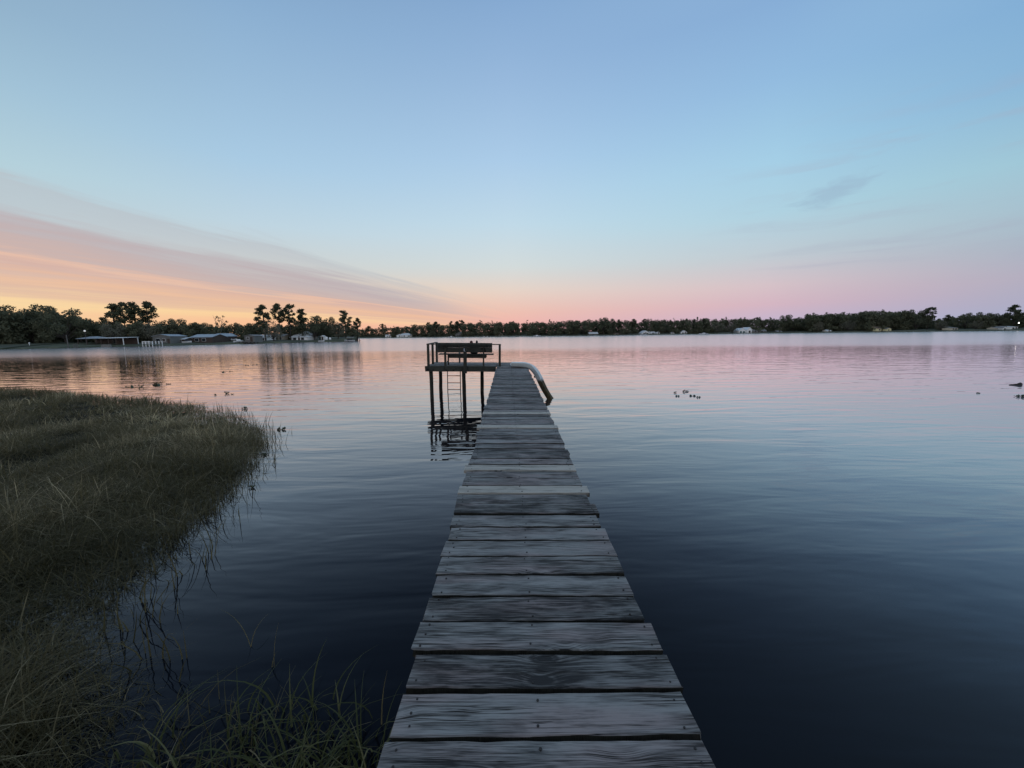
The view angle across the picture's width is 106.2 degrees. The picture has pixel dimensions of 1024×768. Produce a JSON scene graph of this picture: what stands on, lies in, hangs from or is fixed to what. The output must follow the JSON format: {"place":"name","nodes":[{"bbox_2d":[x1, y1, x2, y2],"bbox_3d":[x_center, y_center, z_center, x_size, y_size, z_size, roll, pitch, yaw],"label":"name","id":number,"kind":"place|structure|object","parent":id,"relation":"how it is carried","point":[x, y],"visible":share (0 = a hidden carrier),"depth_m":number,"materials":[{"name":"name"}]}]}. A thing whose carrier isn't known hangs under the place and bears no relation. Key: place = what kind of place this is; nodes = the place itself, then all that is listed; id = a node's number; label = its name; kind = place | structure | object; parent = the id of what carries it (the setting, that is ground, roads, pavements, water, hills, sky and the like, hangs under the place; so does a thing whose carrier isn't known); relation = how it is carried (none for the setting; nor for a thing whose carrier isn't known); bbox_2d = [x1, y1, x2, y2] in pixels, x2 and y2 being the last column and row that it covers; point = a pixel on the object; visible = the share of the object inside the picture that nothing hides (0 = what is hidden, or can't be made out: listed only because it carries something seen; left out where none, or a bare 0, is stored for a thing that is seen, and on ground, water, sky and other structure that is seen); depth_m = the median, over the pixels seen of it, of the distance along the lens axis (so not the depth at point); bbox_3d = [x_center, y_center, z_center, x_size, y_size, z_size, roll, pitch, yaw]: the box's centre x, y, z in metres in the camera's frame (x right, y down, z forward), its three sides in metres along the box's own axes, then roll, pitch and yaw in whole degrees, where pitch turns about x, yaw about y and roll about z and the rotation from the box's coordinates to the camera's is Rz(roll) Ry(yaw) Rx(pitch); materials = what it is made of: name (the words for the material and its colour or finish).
{"place":"outdoors","nodes":[
{"label":"outdoors","id":0,"kind":"place"},
{"bbox_2d":[0,336,357,348],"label":"shore ground","id":1,"kind":"structure","parent":0,"point":[63,345],"depth_m":151.30,"materials":[{"name":"green plant"}]},
{"bbox_2d":[0,309,12,335],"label":"oak tree","id":2,"kind":"object","parent":1,"relation":"on","point":[4,329],"visible":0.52,"depth_m":145.05,"materials":[{"name":"green plant"}]},
{"bbox_2d":[0,304,46,336],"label":"oak tree","id":3,"kind":"object","parent":1,"relation":"on","point":[22,310],"visible":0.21,"depth_m":152.51,"materials":[{"name":"green plant"}]},
{"bbox_2d":[9,311,61,342],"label":"oak tree","id":4,"kind":"object","parent":1,"relation":"on","point":[20,327],"visible":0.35,"depth_m":151.00,"materials":[{"name":"green plant"}]},
{"bbox_2d":[25,304,62,331],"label":"oak tree","id":5,"kind":"object","parent":1,"relation":"on","point":[35,308],"visible":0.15,"depth_m":159.42,"materials":[{"name":"green plant"}]},
{"bbox_2d":[31,305,92,342],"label":"oak tree","id":6,"kind":"object","parent":1,"relation":"on","point":[50,315],"visible":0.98,"depth_m":151.25,"materials":[{"name":"green plant"}]},
{"bbox_2d":[57,317,98,342],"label":"oak tree","id":7,"kind":"object","parent":1,"relation":"on","point":[71,326],"visible":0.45,"depth_m":156.31,"materials":[{"name":"green plant"}]},
{"bbox_2d":[75,319,113,339],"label":"oak tree","id":8,"kind":"object","parent":1,"relation":"on","point":[94,326],"visible":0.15,"depth_m":161.47,"materials":[{"name":"green plant"}]},
{"bbox_2d":[76,336,113,344],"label":"hip roof hut","id":9,"kind":"object","parent":1,"relation":"on","point":[104,340],"visible":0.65,"depth_m":150.78,"materials":[{"name":"grey"}]},
{"bbox_2d":[98,303,122,335],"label":"pine tree","id":10,"kind":"object","parent":1,"relation":"on","point":[109,313],"visible":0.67,"depth_m":161.67,"materials":[{"name":"green plant"}]},
{"bbox_2d":[99,322,126,342],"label":"mossy tree","id":11,"kind":"object","parent":1,"relation":"on","point":[118,333],"visible":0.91,"depth_m":154.58,"materials":[{"name":"green plant"}]},
{"bbox_2d":[113,302,133,325],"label":"pine tree","id":12,"kind":"object","parent":1,"relation":"on","point":[120,308],"visible":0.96,"depth_m":163.33,"materials":[{"name":"green plant"}]},
{"bbox_2d":[111,321,145,338],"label":"oak tree","id":13,"kind":"object","parent":1,"relation":"on","point":[135,331],"visible":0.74,"depth_m":158.92,"materials":[{"name":"green plant"}]},
{"bbox_2d":[126,301,144,323],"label":"pine tree","id":14,"kind":"object","parent":1,"relation":"on","point":[133,305],"visible":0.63,"depth_m":166.74,"materials":[{"name":"green plant"}]},
{"bbox_2d":[134,301,158,338],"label":"pine tree","id":15,"kind":"object","parent":1,"relation":"on","point":[148,315],"visible":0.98,"depth_m":167.97,"materials":[{"name":"green plant"}]},
{"bbox_2d":[137,322,164,340],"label":"mossy tree","id":16,"kind":"object","parent":1,"relation":"on","point":[146,330],"visible":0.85,"depth_m":162.00,"materials":[{"name":"green plant"}]},
{"bbox_2d":[151,318,178,333],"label":"oak tree","id":17,"kind":"object","parent":1,"relation":"on","point":[163,322],"visible":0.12,"depth_m":174.32,"materials":[{"name":"green plant"}]},
{"bbox_2d":[151,334,185,342],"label":"gabled house","id":18,"kind":"structure","parent":1,"relation":"on","point":[170,338],"depth_m":158.01,"materials":[{"name":"grey"}]},
{"bbox_2d":[0,310,354,343],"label":"woods","id":19,"kind":"object","parent":1,"relation":"on","point":[13,337],"visible":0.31,"depth_m":163.55,"materials":[{"name":"green plant"}]},
{"bbox_2d":[167,318,194,336],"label":"oak tree","id":20,"kind":"object","parent":1,"relation":"on","point":[181,329],"visible":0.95,"depth_m":173.95,"materials":[{"name":"green plant"}]},
{"bbox_2d":[181,337,192,342],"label":"shed","id":21,"kind":"structure","parent":1,"relation":"on","point":[186,338],"depth_m":164.36,"materials":[{"name":"grey"}]},
{"bbox_2d":[182,322,203,335],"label":"oak tree","id":22,"kind":"object","parent":1,"relation":"on","point":[192,325],"visible":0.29,"depth_m":194.17,"materials":[{"name":"green plant"}]},
{"bbox_2d":[195,322,212,333],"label":"oak tree","id":23,"kind":"object","parent":1,"relation":"on","point":[210,327],"visible":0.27,"depth_m":203.11,"materials":[{"name":"green plant"}]},
{"bbox_2d":[190,334,227,342],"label":"long boathouse","id":24,"kind":"object","parent":1,"relation":"on","point":[206,338],"visible":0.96,"depth_m":167.53,"materials":[{"name":"grey"}]},
{"bbox_2d":[215,316,227,332],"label":"bare tree","id":25,"kind":"object","parent":1,"relation":"on","point":[216,324],"visible":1,"depth_m":182.88,"materials":[{"name":"brown plant"}]},
{"bbox_2d":[216,333,236,340],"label":"dark house","id":26,"kind":"structure","parent":1,"relation":"on","point":[230,336],"depth_m":179.35,"materials":[{"name":"grey"}]},
{"bbox_2d":[222,322,242,335],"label":"oak tree","id":27,"kind":"object","parent":1,"relation":"on","point":[235,324],"visible":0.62,"depth_m":209.46,"materials":[{"name":"green plant"}]},
{"bbox_2d":[239,323,251,334],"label":"oak tree","id":28,"kind":"object","parent":1,"relation":"on","point":[248,325],"visible":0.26,"depth_m":216.14,"materials":[{"name":"green plant"}]},
{"bbox_2d":[244,335,262,342],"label":"gabled boathouse","id":29,"kind":"object","parent":1,"relation":"on","point":[253,338],"visible":0.99,"depth_m":173.37,"materials":[{"name":"grey"}]},
{"bbox_2d":[250,323,259,334],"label":"oak tree","id":30,"kind":"object","parent":1,"relation":"on","point":[252,325],"visible":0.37,"depth_m":216.92,"materials":[{"name":"green plant"}]},
{"bbox_2d":[253,304,271,340],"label":"pine tree","id":31,"kind":"object","parent":1,"relation":"on","point":[260,308],"visible":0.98,"depth_m":188.79,"materials":[{"name":"green plant"}]},
{"bbox_2d":[263,335,275,339],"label":"white house","id":32,"kind":"structure","parent":1,"relation":"on","point":[269,338],"depth_m":193.80,"materials":[{"name":"paint"}]},
{"bbox_2d":[262,321,283,340],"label":"mossy tree","id":33,"kind":"object","parent":1,"relation":"on","point":[273,336],"visible":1,"depth_m":187.08,"materials":[{"name":"green plant"}]},
{"bbox_2d":[269,303,286,339],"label":"pine tree","id":34,"kind":"object","parent":1,"relation":"on","point":[275,308],"visible":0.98,"depth_m":197.74,"materials":[{"name":"green plant"}]},
{"bbox_2d":[275,333,289,339],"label":"tan house","id":35,"kind":"structure","parent":1,"relation":"on","point":[284,336],"depth_m":201.82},
{"bbox_2d":[280,304,295,339],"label":"pine tree","id":36,"kind":"object","parent":1,"relation":"on","point":[289,319],"visible":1,"depth_m":199.11,"materials":[{"name":"green plant"}]},
{"bbox_2d":[296,309,306,334],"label":"pine tree","id":37,"kind":"object","parent":1,"relation":"on","point":[301,313],"visible":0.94,"depth_m":202.20,"materials":[{"name":"green plant"}]},
{"bbox_2d":[289,331,318,339],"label":"white roofed house","id":38,"kind":"structure","parent":1,"relation":"on","point":[300,337],"depth_m":202.70,"materials":[{"name":"paint"}]},
{"bbox_2d":[296,315,332,339],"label":"oak tree","id":39,"kind":"object","parent":1,"relation":"on","point":[312,323],"visible":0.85,"depth_m":204.86,"materials":[{"name":"green plant"}]},
{"bbox_2d":[315,317,341,338],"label":"oak tree","id":40,"kind":"object","parent":1,"relation":"on","point":[330,321],"visible":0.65,"depth_m":210.47,"materials":[{"name":"green plant"}]},
{"bbox_2d":[329,321,346,338],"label":"mossy tree","id":41,"kind":"object","parent":1,"relation":"on","point":[338,335],"visible":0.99,"depth_m":209.68,"materials":[{"name":"green plant"}]},
{"bbox_2d":[339,310,352,336],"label":"pine tree","id":42,"kind":"object","parent":1,"relation":"on","point":[344,317],"visible":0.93,"depth_m":214.94,"materials":[{"name":"green plant"}]},
{"bbox_2d":[346,325,359,336],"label":"oak tree","id":43,"kind":"object","parent":1,"relation":"on","point":[351,330],"visible":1,"depth_m":215.09,"materials":[{"name":"green plant"}]},
{"bbox_2d":[352,318,360,335],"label":"pine tree","id":44,"kind":"object","parent":1,"relation":"on","point":[355,323],"visible":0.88,"depth_m":218.14,"materials":[{"name":"green plant"}]},
{"bbox_2d":[0,386,377,767],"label":"marsh ground","id":45,"kind":"structure","parent":0,"point":[71,434],"depth_m":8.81,"materials":[{"name":"green plant"}]},
{"bbox_2d":[70,401,291,681],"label":"edge grass","id":46,"kind":"structure","parent":45,"relation":"on","point":[145,606],"depth_m":4.04,"materials":[{"name":"green plant"}]},
{"bbox_2d":[0,331,1023,767],"bbox_3d":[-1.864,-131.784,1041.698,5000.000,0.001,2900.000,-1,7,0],"label":"lake water","id":47,"kind":"structure","parent":0,"point":[816,539],"depth_m":4.93,"materials":[{"name":"blue liquid"}]},
{"bbox_2d":[100,337,138,344],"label":"boathouse","id":48,"kind":"object","parent":47,"relation":"on","point":[125,340],"visible":0.61,"depth_m":152.23,"materials":[{"name":"grey"}]},
{"bbox_2d":[142,341,162,345],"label":"white dock","id":49,"kind":"object","parent":47,"relation":"in","point":[152,344],"visible":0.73,"depth_m":143.86,"materials":[{"name":"grey wood"}]},
{"bbox_2d":[220,609,262,646],"bbox_3d":[-2.317,2.062,3.299,0.292,0.332,0.265,-1,7,-4],"label":"reed","id":50,"kind":"object","parent":47,"relation":"on","point":[244,631],"visible":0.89,"depth_m":3.21,"materials":[{"name":"green plant"}]},
{"bbox_2d":[91,643,405,767],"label":"tall grass","id":51,"kind":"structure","parent":47,"relation":"in","point":[359,750],"depth_m":2.37,"materials":[{"name":"green plant"}]},
{"bbox_2d":[381,674,386,724],"bbox_3d":[-0.848,2.108,2.555,0.005,0.389,0.080,4,9,32],"label":"reed","id":52,"kind":"object","parent":47,"relation":"on","point":[382,703],"visible":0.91,"depth_m":2.54,"materials":[{"name":"green plant"}]},
{"bbox_2d":[377,342,715,767],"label":"jetty","id":53,"kind":"object","parent":47,"relation":"in","point":[536,644],"visible":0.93,"depth_m":1.97,"materials":[{"name":"grey wood"}]},
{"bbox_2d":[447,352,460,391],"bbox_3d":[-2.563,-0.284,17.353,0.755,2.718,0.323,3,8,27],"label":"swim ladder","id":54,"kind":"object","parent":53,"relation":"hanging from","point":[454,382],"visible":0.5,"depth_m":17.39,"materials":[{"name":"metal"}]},
{"bbox_2d":[438,343,493,365],"bbox_3d":[-1.877,-1.224,15.729,2.254,0.933,0.541,0,8,-1],"label":"bench","id":55,"kind":"object","parent":53,"relation":"on","point":[483,351],"visible":0.9,"depth_m":15.50,"materials":[{"name":"brown wood"}]},
{"bbox_2d":[510,362,552,399],"bbox_3d":[0.911,0.075,15.252,1.958,1.897,0.490,0,7,7],"label":"handrail","id":56,"kind":"object","parent":53,"relation":"attached to","point":[539,379],"visible":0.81,"depth_m":15.05,"materials":[{"name":"metal"}]},
{"bbox_2d":[0,0,1023,335],"label":"sky","id":57,"kind":"structure","parent":0,"point":[392,163],"materials":[{"name":"blue"}]},
{"bbox_2d":[357,327,1023,337],"bbox_3d":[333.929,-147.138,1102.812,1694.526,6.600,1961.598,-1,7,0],"label":"shore ground","id":58,"kind":"structure","parent":0,"point":[927,330],"depth_m":405.25,"materials":[{"name":"green plant"}]},
{"bbox_2d":[396,333,412,336],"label":"long white house","id":59,"kind":"structure","parent":58,"relation":"on","point":[404,335],"depth_m":586.53,"materials":[{"name":"paint"}]},
{"bbox_2d":[433,321,439,335],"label":"pine tree","id":60,"kind":"object","parent":58,"relation":"on","point":[435,323],"visible":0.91,"depth_m":559.70,"materials":[{"name":"green plant"}]},
{"bbox_2d":[454,321,460,332],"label":"pine tree","id":61,"kind":"object","parent":58,"relation":"on","point":[457,323],"visible":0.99,"depth_m":540.02,"materials":[{"name":"green plant"}]},
{"bbox_2d":[494,323,504,333],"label":"oak tree","id":62,"kind":"object","parent":58,"relation":"on","point":[496,328],"visible":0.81,"depth_m":493.49,"materials":[{"name":"green plant"}]},
{"bbox_2d":[506,321,518,332],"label":"oak tree","id":63,"kind":"object","parent":58,"relation":"on","point":[510,328],"visible":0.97,"depth_m":480.63,"materials":[{"name":"green plant"}]},
{"bbox_2d":[532,322,547,332],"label":"oak tree","id":64,"kind":"object","parent":58,"relation":"on","point":[535,327],"visible":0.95,"depth_m":459.89,"materials":[{"name":"green plant"}]},
{"bbox_2d":[565,320,579,334],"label":"oak tree","id":65,"kind":"object","parent":58,"relation":"on","point":[575,324],"visible":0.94,"depth_m":444.94,"materials":[{"name":"green plant"}]},
{"bbox_2d":[574,319,593,334],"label":"oak tree","id":66,"kind":"object","parent":58,"relation":"on","point":[587,327],"visible":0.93,"depth_m":442.01,"materials":[{"name":"green plant"}]},
{"bbox_2d":[597,317,610,333],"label":"oak tree","id":67,"kind":"object","parent":58,"relation":"on","point":[602,324],"visible":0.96,"depth_m":438.39,"materials":[{"name":"green plant"}]},
{"bbox_2d":[605,318,618,333],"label":"oak tree","id":68,"kind":"object","parent":58,"relation":"on","point":[612,322],"visible":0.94,"depth_m":437.43,"materials":[{"name":"green plant"}]},
{"bbox_2d":[630,319,636,328],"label":"pine tree","id":69,"kind":"object","parent":58,"relation":"on","point":[633,323],"visible":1,"depth_m":444.19,"materials":[{"name":"green plant"}]},
{"bbox_2d":[640,319,647,329],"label":"pine tree","id":70,"kind":"object","parent":58,"relation":"on","point":[644,322],"visible":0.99,"depth_m":443.95,"materials":[{"name":"green plant"}]},
{"bbox_2d":[638,330,649,333],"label":"gabled white house","id":71,"kind":"structure","parent":58,"relation":"on","point":[644,332],"depth_m":434.47,"materials":[{"name":"paint"}]},
{"bbox_2d":[653,321,670,331],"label":"oak tree","id":72,"kind":"object","parent":58,"relation":"on","point":[664,327],"visible":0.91,"depth_m":436.07,"materials":[{"name":"green plant"}]},
{"bbox_2d":[341,309,1023,336],"bbox_3d":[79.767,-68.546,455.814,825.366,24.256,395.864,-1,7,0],"label":"woods","id":73,"kind":"object","parent":58,"relation":"on","point":[874,319],"visible":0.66,"depth_m":434.28,"materials":[{"name":"green plant"}]},
{"bbox_2d":[710,322,725,332],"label":"mossy tree","id":74,"kind":"object","parent":58,"relation":"on","point":[718,325],"visible":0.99,"depth_m":417.73,"materials":[{"name":"green plant"}]},
{"bbox_2d":[725,323,738,332],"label":"mossy tree","id":75,"kind":"object","parent":58,"relation":"on","point":[731,328],"visible":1,"depth_m":415.08,"materials":[{"name":"green plant"}]},
{"bbox_2d":[734,328,745,332],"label":"white wing house","id":76,"kind":"structure","parent":58,"relation":"on","point":[740,330],"depth_m":412.27,"materials":[{"name":"paint"}]},
{"bbox_2d":[743,327,751,332],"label":"white gabled house","id":77,"kind":"structure","parent":58,"relation":"on","point":[748,329],"depth_m":410.27,"materials":[{"name":"paint"}]},
{"bbox_2d":[752,329,766,332],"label":"long grey house","id":78,"kind":"structure","parent":58,"relation":"on","point":[754,331],"depth_m":408.49,"materials":[{"name":"grey"}]},
{"bbox_2d":[779,315,795,328],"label":"oak tree","id":79,"kind":"object","parent":58,"relation":"on","point":[784,320],"visible":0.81,"depth_m":406.70,"materials":[{"name":"green plant"}]},
{"bbox_2d":[783,317,802,330],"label":"oak tree","id":80,"kind":"object","parent":58,"relation":"on","point":[796,319],"visible":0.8,"depth_m":404.48,"materials":[{"name":"green plant"}]},
{"bbox_2d":[795,314,819,329],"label":"oak tree","id":81,"kind":"object","parent":58,"relation":"on","point":[804,320],"visible":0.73,"depth_m":399.08,"materials":[{"name":"green plant"}]},
{"bbox_2d":[814,322,823,330],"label":"mossy tree","id":82,"kind":"object","parent":58,"relation":"on","point":[819,325],"visible":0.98,"depth_m":382.57,"materials":[{"name":"green plant"}]},
{"bbox_2d":[823,313,839,326],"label":"oak tree","id":83,"kind":"object","parent":58,"relation":"on","point":[831,315],"visible":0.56,"depth_m":385.82,"materials":[{"name":"green plant"}]},
{"bbox_2d":[840,320,856,329],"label":"mossy tree","id":84,"kind":"object","parent":58,"relation":"on","point":[848,328],"visible":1,"depth_m":369.43,"materials":[{"name":"green plant"}]},
{"bbox_2d":[847,311,869,327],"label":"oak tree","id":85,"kind":"object","parent":58,"relation":"on","point":[863,312],"visible":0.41,"depth_m":376.57,"materials":[{"name":"green plant"}]},
{"bbox_2d":[867,326,882,330],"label":"yellow house","id":86,"kind":"structure","parent":58,"relation":"on","point":[878,329],"depth_m":354.96,"materials":[{"name":"paint"}]},
{"bbox_2d":[878,311,899,329],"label":"oak tree","id":87,"kind":"object","parent":58,"relation":"on","point":[891,318],"visible":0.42,"depth_m":359.86,"materials":[{"name":"green plant"}]},
{"bbox_2d":[890,310,916,325],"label":"oak tree","id":88,"kind":"object","parent":58,"relation":"on","point":[905,320],"visible":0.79,"depth_m":352.71,"materials":[{"name":"green plant"}]},
{"bbox_2d":[903,310,932,329],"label":"oak tree","id":89,"kind":"object","parent":58,"relation":"on","point":[914,316],"visible":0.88,"depth_m":346.17,"materials":[{"name":"green plant"}]},
{"bbox_2d":[921,307,936,329],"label":"pine tree","id":90,"kind":"object","parent":58,"relation":"on","point":[928,311],"visible":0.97,"depth_m":341.81,"materials":[{"name":"green plant"}]},
{"bbox_2d":[934,320,948,329],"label":"mossy tree","id":91,"kind":"object","parent":58,"relation":"on","point":[942,326],"visible":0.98,"depth_m":330.87,"materials":[{"name":"green plant"}]},
{"bbox_2d":[944,315,951,324],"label":"pine tree","id":92,"kind":"object","parent":58,"relation":"on","point":[947,319],"visible":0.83,"depth_m":339.27,"materials":[{"name":"green plant"}]},
{"bbox_2d":[942,327,957,329],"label":"cream cottage","id":93,"kind":"structure","parent":58,"relation":"on","point":[951,328],"depth_m":324.91,"materials":[{"name":"paint"}]},
{"bbox_2d":[953,313,979,328],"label":"oak tree","id":94,"kind":"object","parent":58,"relation":"on","point":[963,317],"visible":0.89,"depth_m":326.49,"materials":[{"name":"green plant"}]},
{"bbox_2d":[969,320,983,328],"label":"mossy tree","id":95,"kind":"object","parent":58,"relation":"on","point":[975,326],"visible":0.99,"depth_m":313.59,"materials":[{"name":"green plant"}]},
{"bbox_2d":[967,312,1001,324],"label":"oak tree","id":96,"kind":"object","parent":58,"relation":"on","point":[980,313],"visible":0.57,"depth_m":319.53,"materials":[{"name":"green plant"}]},
{"bbox_2d":[985,313,1011,325],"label":"oak tree","id":97,"kind":"object","parent":58,"relation":"on","point":[1002,318],"visible":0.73,"depth_m":310.88,"materials":[{"name":"green plant"}]},
{"bbox_2d":[1006,326,1017,328],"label":"white cottage","id":98,"kind":"structure","parent":58,"relation":"on","point":[1011,327],"depth_m":299.43,"materials":[{"name":"paint"}]},
{"bbox_2d":[1005,304,1023,325],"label":"pine tree","id":99,"kind":"object","parent":58,"relation":"on","point":[1012,308],"visible":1,"depth_m":306.37,"materials":[{"name":"green plant"}]},
{"bbox_2d":[1017,312,1023,323],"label":"oak tree","id":100,"kind":"object","parent":58,"relation":"on","point":[1020,319],"visible":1,"depth_m":303.93,"materials":[{"name":"green plant"}]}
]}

